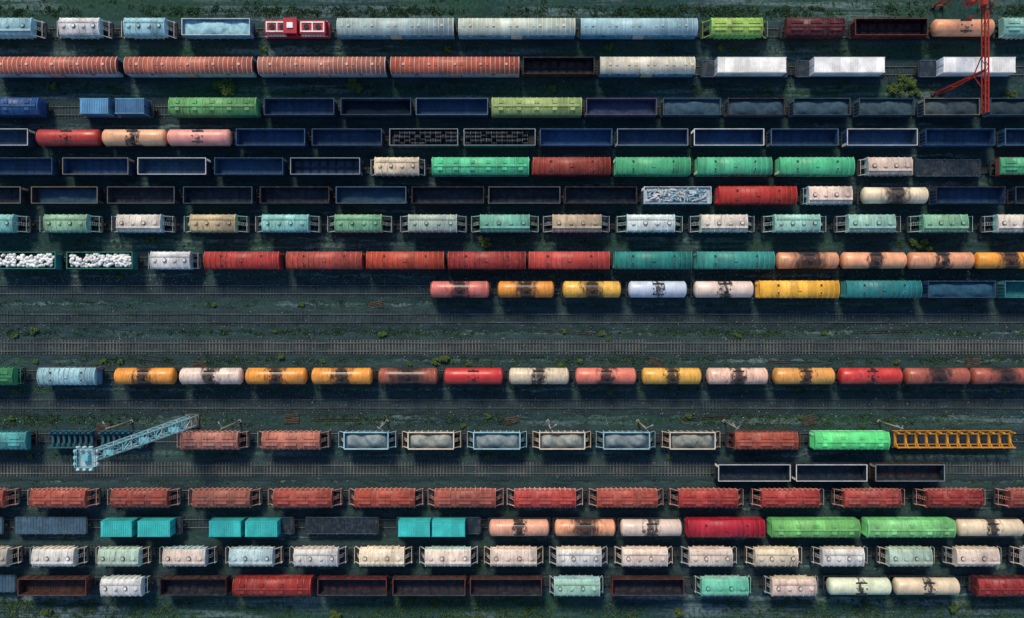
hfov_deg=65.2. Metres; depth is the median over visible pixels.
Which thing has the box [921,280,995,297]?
gondola wagon
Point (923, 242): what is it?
bush
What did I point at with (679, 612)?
bush
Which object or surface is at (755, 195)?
boxcar
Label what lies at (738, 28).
grain hopper wagon
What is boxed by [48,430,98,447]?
stake flatcar
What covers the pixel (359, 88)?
bush
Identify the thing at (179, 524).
flatcar
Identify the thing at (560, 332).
spare rail
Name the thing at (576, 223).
hopper wagon
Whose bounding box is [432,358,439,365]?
bush
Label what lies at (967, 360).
sleeper pile
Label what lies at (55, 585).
gondola wagon
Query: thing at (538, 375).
tank wagon
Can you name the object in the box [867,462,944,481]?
gondola wagon
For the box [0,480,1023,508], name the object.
railway track
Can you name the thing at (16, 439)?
grain hopper wagon
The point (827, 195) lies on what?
hopper wagon
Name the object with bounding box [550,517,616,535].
tank wagon
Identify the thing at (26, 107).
covered wagon
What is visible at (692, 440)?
open hopper wagon
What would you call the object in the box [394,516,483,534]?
flatcar
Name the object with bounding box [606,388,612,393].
bush
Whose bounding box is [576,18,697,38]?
refrigerator wagon
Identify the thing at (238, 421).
lamp post
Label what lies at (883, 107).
gondola wagon
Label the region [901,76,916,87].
bush
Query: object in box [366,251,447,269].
boxcar
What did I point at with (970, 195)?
gondola wagon
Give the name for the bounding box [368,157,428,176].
hopper wagon
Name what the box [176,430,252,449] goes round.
grain hopper wagon
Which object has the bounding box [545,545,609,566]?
hopper wagon
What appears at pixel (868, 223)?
hopper wagon
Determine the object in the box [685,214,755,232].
hopper wagon
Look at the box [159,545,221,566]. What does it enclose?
hopper wagon
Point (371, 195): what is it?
gondola wagon
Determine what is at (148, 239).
bush
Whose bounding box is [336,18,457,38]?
refrigerator wagon
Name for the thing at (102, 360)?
bush
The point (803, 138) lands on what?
gondola wagon
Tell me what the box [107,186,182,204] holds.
gondola wagon
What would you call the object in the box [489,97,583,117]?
covered wagon
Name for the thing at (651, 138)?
gondola wagon
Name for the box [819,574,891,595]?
tank wagon
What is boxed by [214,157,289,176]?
gondola wagon
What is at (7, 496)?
grain hopper wagon
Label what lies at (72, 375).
boxcar
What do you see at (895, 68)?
railway track
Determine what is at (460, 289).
tank wagon
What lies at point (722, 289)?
tank wagon
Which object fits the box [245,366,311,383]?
tank wagon
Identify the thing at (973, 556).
hopper wagon
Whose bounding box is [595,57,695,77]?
refrigerator wagon
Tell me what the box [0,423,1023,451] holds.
railway track
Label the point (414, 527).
shipping container
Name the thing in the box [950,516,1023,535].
tank wagon
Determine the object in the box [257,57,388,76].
refrigerator wagon
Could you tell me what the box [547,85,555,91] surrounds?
bush
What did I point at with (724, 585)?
hopper wagon
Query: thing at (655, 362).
sleeper pile
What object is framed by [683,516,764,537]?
boxcar
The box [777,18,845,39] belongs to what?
grain hopper wagon
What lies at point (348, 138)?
gondola wagon
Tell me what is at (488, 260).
boxcar
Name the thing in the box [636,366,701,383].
tank wagon
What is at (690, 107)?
gondola wagon
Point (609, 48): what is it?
bush
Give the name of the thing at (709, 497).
grain hopper wagon
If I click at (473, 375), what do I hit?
tank wagon
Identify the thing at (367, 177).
railway track
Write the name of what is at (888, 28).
gondola wagon
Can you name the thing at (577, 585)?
hopper wagon
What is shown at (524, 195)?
gondola wagon
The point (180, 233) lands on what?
railway track
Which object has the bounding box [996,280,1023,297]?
gondola wagon
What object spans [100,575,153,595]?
hopper wagon
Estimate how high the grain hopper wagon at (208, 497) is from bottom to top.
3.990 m
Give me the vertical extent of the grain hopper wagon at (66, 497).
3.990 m
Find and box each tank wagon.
[36,129,106,148]
[102,129,170,148]
[114,366,180,383]
[167,129,235,148]
[179,366,247,383]
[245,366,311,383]
[311,366,376,383]
[377,366,442,383]
[427,281,492,297]
[442,367,506,383]
[486,517,552,535]
[494,281,556,297]
[505,366,570,383]
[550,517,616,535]
[559,281,622,297]
[571,366,638,383]
[615,516,682,535]
[623,281,687,297]
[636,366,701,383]
[688,281,753,297]
[701,366,767,383]
[768,366,834,383]
[774,252,838,269]
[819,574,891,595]
[833,366,902,383]
[836,252,906,269]
[853,187,928,204]
[888,574,959,595]
[900,366,970,383]
[903,252,974,269]
[926,18,994,39]
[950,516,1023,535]
[966,366,1023,383]
[970,252,1023,269]
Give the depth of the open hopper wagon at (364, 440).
146.66 m
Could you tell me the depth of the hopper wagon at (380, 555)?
145.98 m
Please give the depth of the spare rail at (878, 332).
149.97 m
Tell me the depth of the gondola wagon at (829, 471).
148.35 m
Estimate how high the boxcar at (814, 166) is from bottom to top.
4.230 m
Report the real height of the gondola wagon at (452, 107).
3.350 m
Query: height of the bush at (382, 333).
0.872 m
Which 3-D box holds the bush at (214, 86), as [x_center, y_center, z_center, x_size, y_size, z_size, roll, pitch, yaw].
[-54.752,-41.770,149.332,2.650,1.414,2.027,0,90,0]
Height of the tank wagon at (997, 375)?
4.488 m
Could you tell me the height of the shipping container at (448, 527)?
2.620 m
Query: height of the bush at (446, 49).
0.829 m
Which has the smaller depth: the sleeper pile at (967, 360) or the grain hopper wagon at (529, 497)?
the grain hopper wagon at (529, 497)
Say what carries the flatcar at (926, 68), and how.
on the railway track at (895, 68)
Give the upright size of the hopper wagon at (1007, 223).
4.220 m
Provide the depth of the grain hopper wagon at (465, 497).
145.93 m
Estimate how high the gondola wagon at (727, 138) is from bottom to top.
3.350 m
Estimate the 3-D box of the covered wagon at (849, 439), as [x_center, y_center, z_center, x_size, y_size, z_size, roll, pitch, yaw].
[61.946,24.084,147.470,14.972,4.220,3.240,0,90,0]
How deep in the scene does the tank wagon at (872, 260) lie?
145.70 m
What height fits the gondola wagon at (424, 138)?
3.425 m
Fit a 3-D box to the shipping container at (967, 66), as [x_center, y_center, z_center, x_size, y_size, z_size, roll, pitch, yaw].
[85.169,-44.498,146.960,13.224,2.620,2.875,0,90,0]
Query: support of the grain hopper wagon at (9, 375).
on the railway track at (31, 367)
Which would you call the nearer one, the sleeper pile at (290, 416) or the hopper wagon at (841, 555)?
the hopper wagon at (841, 555)
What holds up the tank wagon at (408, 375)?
on the railway track at (31, 367)
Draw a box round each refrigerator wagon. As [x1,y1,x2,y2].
[0,57,125,76]
[123,57,258,77]
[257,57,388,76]
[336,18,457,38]
[389,57,521,76]
[456,18,576,39]
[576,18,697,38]
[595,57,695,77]
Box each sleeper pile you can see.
[96,423,110,430]
[192,360,206,366]
[284,413,299,423]
[368,300,383,308]
[504,416,519,424]
[648,357,663,366]
[801,414,816,425]
[965,358,979,366]
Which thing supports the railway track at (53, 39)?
on the ground at (324, 606)
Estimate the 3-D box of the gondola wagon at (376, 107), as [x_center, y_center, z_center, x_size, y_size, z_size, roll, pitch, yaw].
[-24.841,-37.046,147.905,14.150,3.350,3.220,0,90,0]
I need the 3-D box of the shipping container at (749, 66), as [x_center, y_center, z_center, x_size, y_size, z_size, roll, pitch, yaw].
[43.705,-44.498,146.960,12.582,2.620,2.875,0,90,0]
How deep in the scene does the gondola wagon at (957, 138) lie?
148.35 m
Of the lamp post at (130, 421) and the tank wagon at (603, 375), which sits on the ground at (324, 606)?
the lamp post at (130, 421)
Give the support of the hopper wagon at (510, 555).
on the railway track at (351, 544)
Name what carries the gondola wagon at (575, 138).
on the railway track at (387, 149)
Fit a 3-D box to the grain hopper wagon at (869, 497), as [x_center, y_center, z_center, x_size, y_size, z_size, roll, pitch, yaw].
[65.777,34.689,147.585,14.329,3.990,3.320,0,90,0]
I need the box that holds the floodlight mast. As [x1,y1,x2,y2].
[73,414,199,470]
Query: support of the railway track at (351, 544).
on the ground at (324, 606)
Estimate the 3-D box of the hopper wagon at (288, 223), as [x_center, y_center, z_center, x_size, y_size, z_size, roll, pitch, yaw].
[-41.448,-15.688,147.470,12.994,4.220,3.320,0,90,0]
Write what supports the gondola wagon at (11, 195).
on the railway track at (410, 206)
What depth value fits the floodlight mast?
124.34 m
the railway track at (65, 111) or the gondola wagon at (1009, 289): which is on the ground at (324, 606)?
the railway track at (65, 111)
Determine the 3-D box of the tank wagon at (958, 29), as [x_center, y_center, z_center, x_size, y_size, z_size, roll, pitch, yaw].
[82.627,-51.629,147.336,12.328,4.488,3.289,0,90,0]
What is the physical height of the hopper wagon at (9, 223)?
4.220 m
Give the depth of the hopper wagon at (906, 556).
145.98 m
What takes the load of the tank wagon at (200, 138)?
on the railway track at (387, 149)
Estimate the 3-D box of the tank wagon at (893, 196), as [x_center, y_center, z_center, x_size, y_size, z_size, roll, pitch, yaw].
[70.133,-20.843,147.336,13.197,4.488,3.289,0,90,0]
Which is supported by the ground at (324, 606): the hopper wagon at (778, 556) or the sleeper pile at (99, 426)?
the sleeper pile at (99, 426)
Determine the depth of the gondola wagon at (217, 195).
148.35 m
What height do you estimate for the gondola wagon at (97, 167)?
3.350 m
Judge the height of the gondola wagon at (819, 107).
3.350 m
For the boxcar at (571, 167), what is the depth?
145.70 m
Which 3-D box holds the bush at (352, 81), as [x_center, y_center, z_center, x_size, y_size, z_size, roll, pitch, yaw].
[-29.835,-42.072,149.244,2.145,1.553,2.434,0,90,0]
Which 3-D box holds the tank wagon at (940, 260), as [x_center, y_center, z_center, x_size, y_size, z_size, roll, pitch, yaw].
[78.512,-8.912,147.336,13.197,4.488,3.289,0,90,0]
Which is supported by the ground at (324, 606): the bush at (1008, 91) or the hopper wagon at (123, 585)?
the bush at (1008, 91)
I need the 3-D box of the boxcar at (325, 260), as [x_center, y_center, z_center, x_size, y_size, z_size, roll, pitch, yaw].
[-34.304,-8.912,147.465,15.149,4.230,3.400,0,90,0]
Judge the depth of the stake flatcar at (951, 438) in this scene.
148.28 m
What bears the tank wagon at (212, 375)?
on the railway track at (31, 367)
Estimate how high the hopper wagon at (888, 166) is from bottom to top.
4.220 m
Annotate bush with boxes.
[30,328,38,333]
[40,609,51,615]
[46,82,56,89]
[99,358,106,363]
[146,236,155,242]
[212,80,225,89]
[215,78,235,95]
[258,45,266,51]
[278,354,284,359]
[330,609,341,617]
[346,77,356,88]
[352,83,362,92]
[378,331,386,336]
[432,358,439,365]
[439,355,449,361]
[444,46,451,51]
[477,236,491,248]
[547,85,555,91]
[602,43,613,50]
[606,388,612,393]
[674,606,683,616]
[717,44,723,50]
[886,82,906,95]
[898,74,908,81]
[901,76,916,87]
[908,88,921,96]
[908,238,918,245]
[916,238,932,251]
[948,604,959,612]
[1002,89,1017,97]
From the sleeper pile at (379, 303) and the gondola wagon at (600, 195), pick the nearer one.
the gondola wagon at (600, 195)
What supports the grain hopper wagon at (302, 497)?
on the railway track at (104, 486)
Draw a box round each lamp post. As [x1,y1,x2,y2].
[102,419,133,429]
[218,419,241,429]
[377,419,388,429]
[636,419,652,430]
[722,419,739,429]
[877,419,903,430]
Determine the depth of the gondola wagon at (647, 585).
148.25 m
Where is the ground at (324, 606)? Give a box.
[0,0,1023,617]
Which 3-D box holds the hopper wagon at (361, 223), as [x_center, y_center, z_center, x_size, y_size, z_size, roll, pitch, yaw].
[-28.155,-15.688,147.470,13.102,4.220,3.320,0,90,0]
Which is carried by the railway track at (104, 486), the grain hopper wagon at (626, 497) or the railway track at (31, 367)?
the grain hopper wagon at (626, 497)
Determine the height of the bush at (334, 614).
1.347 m
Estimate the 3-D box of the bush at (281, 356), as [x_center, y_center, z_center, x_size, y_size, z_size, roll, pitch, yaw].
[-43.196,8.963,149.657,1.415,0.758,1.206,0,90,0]
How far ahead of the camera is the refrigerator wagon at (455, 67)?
145.75 m
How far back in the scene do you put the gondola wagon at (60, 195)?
148.00 m
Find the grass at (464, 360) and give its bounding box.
[0,0,1023,617]
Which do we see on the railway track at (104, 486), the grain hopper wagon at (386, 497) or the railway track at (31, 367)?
the grain hopper wagon at (386, 497)
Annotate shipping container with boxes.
[79,98,114,116]
[100,518,137,536]
[115,98,149,116]
[137,518,175,536]
[209,518,244,536]
[245,518,280,536]
[398,518,430,536]
[432,518,465,536]
[714,57,785,75]
[809,57,884,75]
[936,57,1015,75]
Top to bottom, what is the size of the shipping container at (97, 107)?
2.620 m
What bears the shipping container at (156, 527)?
on the flatcar at (179, 524)
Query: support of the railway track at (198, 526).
on the ground at (324, 606)
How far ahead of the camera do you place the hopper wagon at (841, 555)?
145.98 m
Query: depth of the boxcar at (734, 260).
145.66 m
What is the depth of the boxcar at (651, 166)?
145.70 m
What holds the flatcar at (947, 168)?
on the railway track at (367, 177)
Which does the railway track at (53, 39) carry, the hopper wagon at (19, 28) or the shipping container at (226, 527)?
the hopper wagon at (19, 28)
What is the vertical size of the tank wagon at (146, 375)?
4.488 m
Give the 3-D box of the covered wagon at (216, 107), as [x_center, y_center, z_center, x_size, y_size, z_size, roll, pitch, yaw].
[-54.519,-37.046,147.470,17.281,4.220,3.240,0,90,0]
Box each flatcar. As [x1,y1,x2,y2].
[0,516,7,533]
[0,574,17,592]
[12,516,90,534]
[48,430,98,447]
[84,100,157,117]
[98,430,150,447]
[104,516,186,534]
[208,516,296,534]
[302,516,381,534]
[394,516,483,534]
[697,59,790,77]
[792,59,881,77]
[890,430,1015,447]
[913,159,983,176]
[914,59,1010,77]
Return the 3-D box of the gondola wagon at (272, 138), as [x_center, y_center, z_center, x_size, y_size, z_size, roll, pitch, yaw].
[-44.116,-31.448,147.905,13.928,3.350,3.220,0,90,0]
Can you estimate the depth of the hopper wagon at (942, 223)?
145.98 m
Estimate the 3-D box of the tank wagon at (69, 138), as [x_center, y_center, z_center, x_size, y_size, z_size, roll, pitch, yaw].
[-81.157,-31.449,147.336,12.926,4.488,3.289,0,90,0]
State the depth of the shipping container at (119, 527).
145.72 m
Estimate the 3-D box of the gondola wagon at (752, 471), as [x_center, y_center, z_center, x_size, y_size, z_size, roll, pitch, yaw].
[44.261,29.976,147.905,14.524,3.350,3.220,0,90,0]
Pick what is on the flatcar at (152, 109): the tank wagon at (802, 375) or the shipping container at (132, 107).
the shipping container at (132, 107)
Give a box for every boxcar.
[37,366,106,384]
[203,251,285,269]
[286,251,365,269]
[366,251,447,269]
[447,251,526,269]
[527,251,609,269]
[530,157,612,176]
[610,251,692,269]
[611,157,690,176]
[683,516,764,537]
[691,157,772,176]
[692,251,774,269]
[711,186,796,205]
[754,280,839,298]
[772,157,854,176]
[839,280,921,298]
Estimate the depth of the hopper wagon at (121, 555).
145.98 m
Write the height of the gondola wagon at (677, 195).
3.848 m
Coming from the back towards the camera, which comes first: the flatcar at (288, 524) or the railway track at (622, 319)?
the railway track at (622, 319)
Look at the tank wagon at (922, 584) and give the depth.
145.82 m
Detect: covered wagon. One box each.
[0,97,51,117]
[168,97,263,117]
[232,575,316,596]
[429,157,529,176]
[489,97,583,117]
[765,517,860,537]
[805,430,889,449]
[860,517,955,537]
[965,575,1023,596]
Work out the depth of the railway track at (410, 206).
149.91 m
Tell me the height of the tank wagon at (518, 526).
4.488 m
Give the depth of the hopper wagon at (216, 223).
145.98 m
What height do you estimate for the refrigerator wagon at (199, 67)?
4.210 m
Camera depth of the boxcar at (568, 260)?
145.66 m
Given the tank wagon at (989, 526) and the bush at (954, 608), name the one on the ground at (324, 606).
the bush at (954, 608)
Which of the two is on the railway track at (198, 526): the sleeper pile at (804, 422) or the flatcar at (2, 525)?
the flatcar at (2, 525)
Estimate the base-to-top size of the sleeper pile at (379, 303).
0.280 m
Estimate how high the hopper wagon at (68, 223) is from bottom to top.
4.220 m
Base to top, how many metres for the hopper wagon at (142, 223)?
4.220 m
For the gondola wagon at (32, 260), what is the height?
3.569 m
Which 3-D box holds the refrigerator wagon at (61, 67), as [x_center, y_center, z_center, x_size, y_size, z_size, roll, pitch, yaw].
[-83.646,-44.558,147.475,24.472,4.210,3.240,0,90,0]
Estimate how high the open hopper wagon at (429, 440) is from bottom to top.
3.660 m
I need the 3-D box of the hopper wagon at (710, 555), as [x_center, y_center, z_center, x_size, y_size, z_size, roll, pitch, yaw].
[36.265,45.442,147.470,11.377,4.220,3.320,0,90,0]
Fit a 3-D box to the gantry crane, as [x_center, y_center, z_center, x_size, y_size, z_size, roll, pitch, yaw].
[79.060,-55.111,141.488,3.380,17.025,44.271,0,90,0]
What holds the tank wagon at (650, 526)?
on the railway track at (198, 526)
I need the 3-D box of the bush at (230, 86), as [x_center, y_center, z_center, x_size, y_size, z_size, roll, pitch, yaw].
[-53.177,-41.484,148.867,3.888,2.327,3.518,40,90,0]
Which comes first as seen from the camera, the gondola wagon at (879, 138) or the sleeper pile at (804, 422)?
the gondola wagon at (879, 138)
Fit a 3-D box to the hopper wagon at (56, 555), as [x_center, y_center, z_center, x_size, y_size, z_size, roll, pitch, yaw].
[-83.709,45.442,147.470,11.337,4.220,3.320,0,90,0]
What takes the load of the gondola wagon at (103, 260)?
on the railway track at (143, 253)
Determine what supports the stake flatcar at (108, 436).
on the railway track at (171, 442)
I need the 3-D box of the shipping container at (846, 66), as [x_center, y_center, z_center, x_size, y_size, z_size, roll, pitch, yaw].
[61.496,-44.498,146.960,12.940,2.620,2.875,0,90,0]
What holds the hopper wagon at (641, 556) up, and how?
on the railway track at (351, 544)
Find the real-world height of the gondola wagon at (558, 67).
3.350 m
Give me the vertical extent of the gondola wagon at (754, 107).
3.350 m
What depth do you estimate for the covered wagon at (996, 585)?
145.83 m
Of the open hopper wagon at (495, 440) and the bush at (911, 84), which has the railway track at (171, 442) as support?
the open hopper wagon at (495, 440)
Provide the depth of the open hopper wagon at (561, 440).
146.67 m
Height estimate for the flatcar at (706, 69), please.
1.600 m
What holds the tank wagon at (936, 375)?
on the railway track at (31, 367)
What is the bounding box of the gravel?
[0,0,1023,617]
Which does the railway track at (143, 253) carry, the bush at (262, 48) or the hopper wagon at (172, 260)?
the hopper wagon at (172, 260)
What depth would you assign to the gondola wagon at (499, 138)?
146.74 m
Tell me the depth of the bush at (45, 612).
149.41 m
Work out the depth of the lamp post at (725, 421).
144.70 m
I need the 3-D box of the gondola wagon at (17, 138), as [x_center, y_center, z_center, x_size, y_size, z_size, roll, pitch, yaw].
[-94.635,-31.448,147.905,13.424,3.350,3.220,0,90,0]
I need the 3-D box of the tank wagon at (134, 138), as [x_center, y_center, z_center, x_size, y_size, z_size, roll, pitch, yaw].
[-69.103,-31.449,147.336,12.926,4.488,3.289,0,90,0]
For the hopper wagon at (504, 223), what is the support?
on the railway track at (180, 233)
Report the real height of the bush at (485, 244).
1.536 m
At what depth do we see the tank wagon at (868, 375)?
145.66 m
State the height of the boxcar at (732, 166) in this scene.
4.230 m
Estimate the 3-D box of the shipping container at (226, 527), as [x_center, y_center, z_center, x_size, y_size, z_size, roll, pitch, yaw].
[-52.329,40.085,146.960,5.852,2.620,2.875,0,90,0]
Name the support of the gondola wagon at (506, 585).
on the railway track at (959, 573)
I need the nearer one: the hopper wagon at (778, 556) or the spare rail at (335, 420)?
the hopper wagon at (778, 556)
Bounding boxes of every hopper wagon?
[0,18,50,39]
[0,214,34,232]
[0,366,28,384]
[0,430,40,449]
[0,487,23,507]
[0,545,26,566]
[28,487,103,507]
[30,545,92,566]
[40,214,106,232]
[57,18,116,39]
[96,545,155,566]
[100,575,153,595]
[107,487,183,507]
[111,214,179,232]
[121,18,180,39]
[147,251,202,269]
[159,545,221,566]
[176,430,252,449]
[183,214,252,232]
[188,487,265,507]
[225,545,286,566]
[254,214,323,232]
[256,430,332,449]
[267,487,346,507]
[288,545,350,566]
[325,214,395,232]
[336,430,399,449]
[347,487,427,507]
[352,545,416,566]
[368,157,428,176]
[397,214,469,232]
[399,430,463,449]
[417,545,480,566]
[425,487,505,507]
[464,430,529,449]
[470,214,541,232]
[481,545,546,566]
[504,487,584,507]
[529,430,591,449]
[540,214,611,232]
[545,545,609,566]
[546,575,604,595]
[585,487,665,507]
[592,430,657,449]
[610,545,673,566]
[612,214,683,232]
[657,430,721,449]
[665,487,744,507]
[676,545,737,566]
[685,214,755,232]
[690,575,752,595]
[697,18,768,39]
[722,430,801,449]
[740,545,802,566]
[746,487,823,507]
[757,214,826,232]
[759,575,818,595]
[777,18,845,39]
[797,186,852,205]
[806,545,867,566]
[827,487,904,507]
[830,214,900,232]
[855,157,912,176]
[873,545,934,566]
[903,214,972,232]
[909,487,984,507]
[938,545,1000,566]
[976,214,1023,232]
[987,157,1023,176]
[989,487,1023,507]
[993,18,1023,39]
[1004,545,1023,565]
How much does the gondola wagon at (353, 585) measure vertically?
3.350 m
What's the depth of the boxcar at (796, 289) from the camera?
145.65 m
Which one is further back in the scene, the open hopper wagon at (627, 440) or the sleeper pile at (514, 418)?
the sleeper pile at (514, 418)
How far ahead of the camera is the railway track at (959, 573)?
149.86 m
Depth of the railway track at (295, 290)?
149.85 m
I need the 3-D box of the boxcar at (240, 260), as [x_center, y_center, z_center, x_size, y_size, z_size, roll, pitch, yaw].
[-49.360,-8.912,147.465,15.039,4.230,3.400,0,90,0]
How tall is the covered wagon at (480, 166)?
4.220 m
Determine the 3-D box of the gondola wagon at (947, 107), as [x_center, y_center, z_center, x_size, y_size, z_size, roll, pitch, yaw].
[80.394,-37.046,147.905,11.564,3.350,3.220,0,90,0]
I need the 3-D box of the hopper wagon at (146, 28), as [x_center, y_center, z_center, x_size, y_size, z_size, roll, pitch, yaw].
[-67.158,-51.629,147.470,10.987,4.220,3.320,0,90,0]
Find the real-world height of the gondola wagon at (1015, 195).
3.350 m
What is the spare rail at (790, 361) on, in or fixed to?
on the ground at (324, 606)
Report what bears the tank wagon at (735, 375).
on the railway track at (31, 367)
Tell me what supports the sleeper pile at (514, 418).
on the ground at (324, 606)
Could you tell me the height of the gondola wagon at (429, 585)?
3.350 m
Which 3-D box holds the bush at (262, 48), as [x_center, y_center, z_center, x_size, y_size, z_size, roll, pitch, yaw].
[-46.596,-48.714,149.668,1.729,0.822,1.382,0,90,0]
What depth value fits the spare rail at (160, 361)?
149.84 m
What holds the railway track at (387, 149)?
on the ground at (324, 606)
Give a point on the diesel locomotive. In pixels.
(289, 28)
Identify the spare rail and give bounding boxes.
[138,359,184,364]
[314,420,356,420]
[530,329,591,334]
[680,415,730,420]
[765,360,821,363]
[851,330,908,333]
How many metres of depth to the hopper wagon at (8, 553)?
147.24 m
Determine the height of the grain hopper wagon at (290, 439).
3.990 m
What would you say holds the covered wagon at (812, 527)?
on the railway track at (198, 526)
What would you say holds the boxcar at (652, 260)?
on the railway track at (143, 253)
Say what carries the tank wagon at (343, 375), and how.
on the railway track at (31, 367)
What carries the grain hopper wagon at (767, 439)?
on the railway track at (171, 442)
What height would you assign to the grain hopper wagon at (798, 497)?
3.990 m
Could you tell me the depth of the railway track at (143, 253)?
149.91 m
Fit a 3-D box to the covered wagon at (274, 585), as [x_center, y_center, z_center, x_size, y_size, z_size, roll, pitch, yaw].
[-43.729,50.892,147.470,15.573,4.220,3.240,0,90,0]
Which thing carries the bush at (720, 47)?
on the ground at (324, 606)
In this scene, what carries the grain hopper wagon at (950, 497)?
on the railway track at (104, 486)
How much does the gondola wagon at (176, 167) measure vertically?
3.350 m
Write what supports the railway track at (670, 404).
on the ground at (324, 606)
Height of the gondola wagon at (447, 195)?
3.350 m
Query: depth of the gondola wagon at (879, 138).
148.35 m
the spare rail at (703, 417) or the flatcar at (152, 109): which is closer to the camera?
the flatcar at (152, 109)
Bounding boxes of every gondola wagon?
[0,128,36,147]
[0,157,61,176]
[0,186,30,204]
[0,251,65,269]
[17,574,96,595]
[31,186,106,204]
[62,157,136,176]
[66,251,142,269]
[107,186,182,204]
[137,157,213,176]
[160,574,232,595]
[181,18,257,39]
[183,186,259,204]
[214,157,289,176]
[236,128,311,147]
[260,186,334,204]
[264,98,339,117]
[290,157,366,176]
[312,128,386,147]
[317,574,392,595]
[335,186,411,204]
[340,98,415,117]
[388,128,462,147]
[391,574,468,595]
[410,186,487,204]
[413,98,490,117]
[461,128,537,147]
[467,574,544,595]
[486,186,562,204]
[522,57,596,77]
[536,128,613,147]
[561,186,638,204]
[582,98,658,117]
[607,574,684,595]
[612,128,688,147]
[638,186,711,204]
[657,98,720,117]
[689,128,763,147]
[711,462,790,481]
[721,98,784,117]
[764,128,838,147]
[785,98,850,117]
[790,462,866,481]
[839,128,917,147]
[845,18,927,39]
[851,98,914,117]
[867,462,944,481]
[915,98,979,117]
[918,128,994,147]
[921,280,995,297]
[928,186,1005,204]
[980,98,1023,117]
[995,128,1023,147]
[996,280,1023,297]
[1006,186,1023,204]
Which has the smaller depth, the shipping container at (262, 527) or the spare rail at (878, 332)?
the shipping container at (262, 527)
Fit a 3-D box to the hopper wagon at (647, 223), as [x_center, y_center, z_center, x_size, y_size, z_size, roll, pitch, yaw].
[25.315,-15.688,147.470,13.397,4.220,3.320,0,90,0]
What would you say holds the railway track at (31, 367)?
on the ground at (324, 606)
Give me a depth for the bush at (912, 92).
149.35 m
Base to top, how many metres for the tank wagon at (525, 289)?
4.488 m
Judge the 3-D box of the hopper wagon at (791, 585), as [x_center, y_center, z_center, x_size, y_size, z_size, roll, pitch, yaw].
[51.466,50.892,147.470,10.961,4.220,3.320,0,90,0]
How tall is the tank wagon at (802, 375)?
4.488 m
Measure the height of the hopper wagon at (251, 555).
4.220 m
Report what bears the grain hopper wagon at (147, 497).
on the railway track at (104, 486)
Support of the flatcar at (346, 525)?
on the railway track at (198, 526)
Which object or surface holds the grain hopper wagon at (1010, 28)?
on the railway track at (53, 39)
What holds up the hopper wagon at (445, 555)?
on the railway track at (351, 544)
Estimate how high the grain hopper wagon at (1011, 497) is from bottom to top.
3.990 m
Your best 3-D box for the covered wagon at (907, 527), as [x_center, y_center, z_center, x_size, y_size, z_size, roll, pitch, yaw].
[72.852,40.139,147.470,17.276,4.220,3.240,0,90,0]
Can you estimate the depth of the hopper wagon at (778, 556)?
145.98 m
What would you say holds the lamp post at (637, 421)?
on the ground at (324, 606)
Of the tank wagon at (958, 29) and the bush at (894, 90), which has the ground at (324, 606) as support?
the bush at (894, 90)
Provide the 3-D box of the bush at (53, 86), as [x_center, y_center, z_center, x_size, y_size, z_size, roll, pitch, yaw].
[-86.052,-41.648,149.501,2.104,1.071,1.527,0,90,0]
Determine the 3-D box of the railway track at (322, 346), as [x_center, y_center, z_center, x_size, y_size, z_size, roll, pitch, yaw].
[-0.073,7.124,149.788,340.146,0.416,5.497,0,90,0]
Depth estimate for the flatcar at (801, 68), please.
148.28 m
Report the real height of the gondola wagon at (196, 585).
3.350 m
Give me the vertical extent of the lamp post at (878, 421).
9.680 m
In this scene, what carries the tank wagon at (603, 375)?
on the railway track at (31, 367)
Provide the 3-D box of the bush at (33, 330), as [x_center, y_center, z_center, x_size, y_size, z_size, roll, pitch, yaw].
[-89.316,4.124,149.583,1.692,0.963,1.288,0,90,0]
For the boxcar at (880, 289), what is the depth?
145.68 m
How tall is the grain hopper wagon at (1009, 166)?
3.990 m
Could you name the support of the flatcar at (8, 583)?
on the railway track at (959, 573)
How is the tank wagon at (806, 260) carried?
on the railway track at (143, 253)
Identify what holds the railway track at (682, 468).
on the ground at (324, 606)
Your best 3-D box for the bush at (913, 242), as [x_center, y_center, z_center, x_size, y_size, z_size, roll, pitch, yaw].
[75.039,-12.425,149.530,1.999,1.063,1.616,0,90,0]
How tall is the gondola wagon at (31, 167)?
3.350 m
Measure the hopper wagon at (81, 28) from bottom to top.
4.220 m
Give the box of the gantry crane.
[930,0,993,113]
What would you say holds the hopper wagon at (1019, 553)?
on the railway track at (351, 544)
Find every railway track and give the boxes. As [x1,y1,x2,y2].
[0,19,1023,47]
[0,57,1023,85]
[0,97,1023,125]
[0,127,1023,155]
[0,155,1023,183]
[0,183,1023,211]
[0,211,1023,239]
[0,247,1023,275]
[0,275,1023,303]
[0,304,1023,332]
[0,332,1023,361]
[0,360,1023,388]
[0,389,1023,417]
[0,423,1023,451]
[0,454,1023,482]
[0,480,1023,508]
[0,508,1023,537]
[0,537,1023,565]
[0,566,1023,594]
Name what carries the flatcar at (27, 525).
on the railway track at (198, 526)
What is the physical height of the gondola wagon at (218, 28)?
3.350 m
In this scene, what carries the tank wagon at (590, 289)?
on the railway track at (295, 290)
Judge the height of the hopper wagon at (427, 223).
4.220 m
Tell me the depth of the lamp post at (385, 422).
144.81 m
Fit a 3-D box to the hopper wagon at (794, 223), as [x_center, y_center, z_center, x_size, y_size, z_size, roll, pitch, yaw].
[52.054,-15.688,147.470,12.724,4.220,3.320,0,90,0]
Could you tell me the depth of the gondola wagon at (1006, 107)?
146.82 m
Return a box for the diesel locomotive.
[263,18,334,38]
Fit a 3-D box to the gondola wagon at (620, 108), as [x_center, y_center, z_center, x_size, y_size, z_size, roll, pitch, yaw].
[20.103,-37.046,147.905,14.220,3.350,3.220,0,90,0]
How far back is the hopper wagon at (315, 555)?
145.98 m

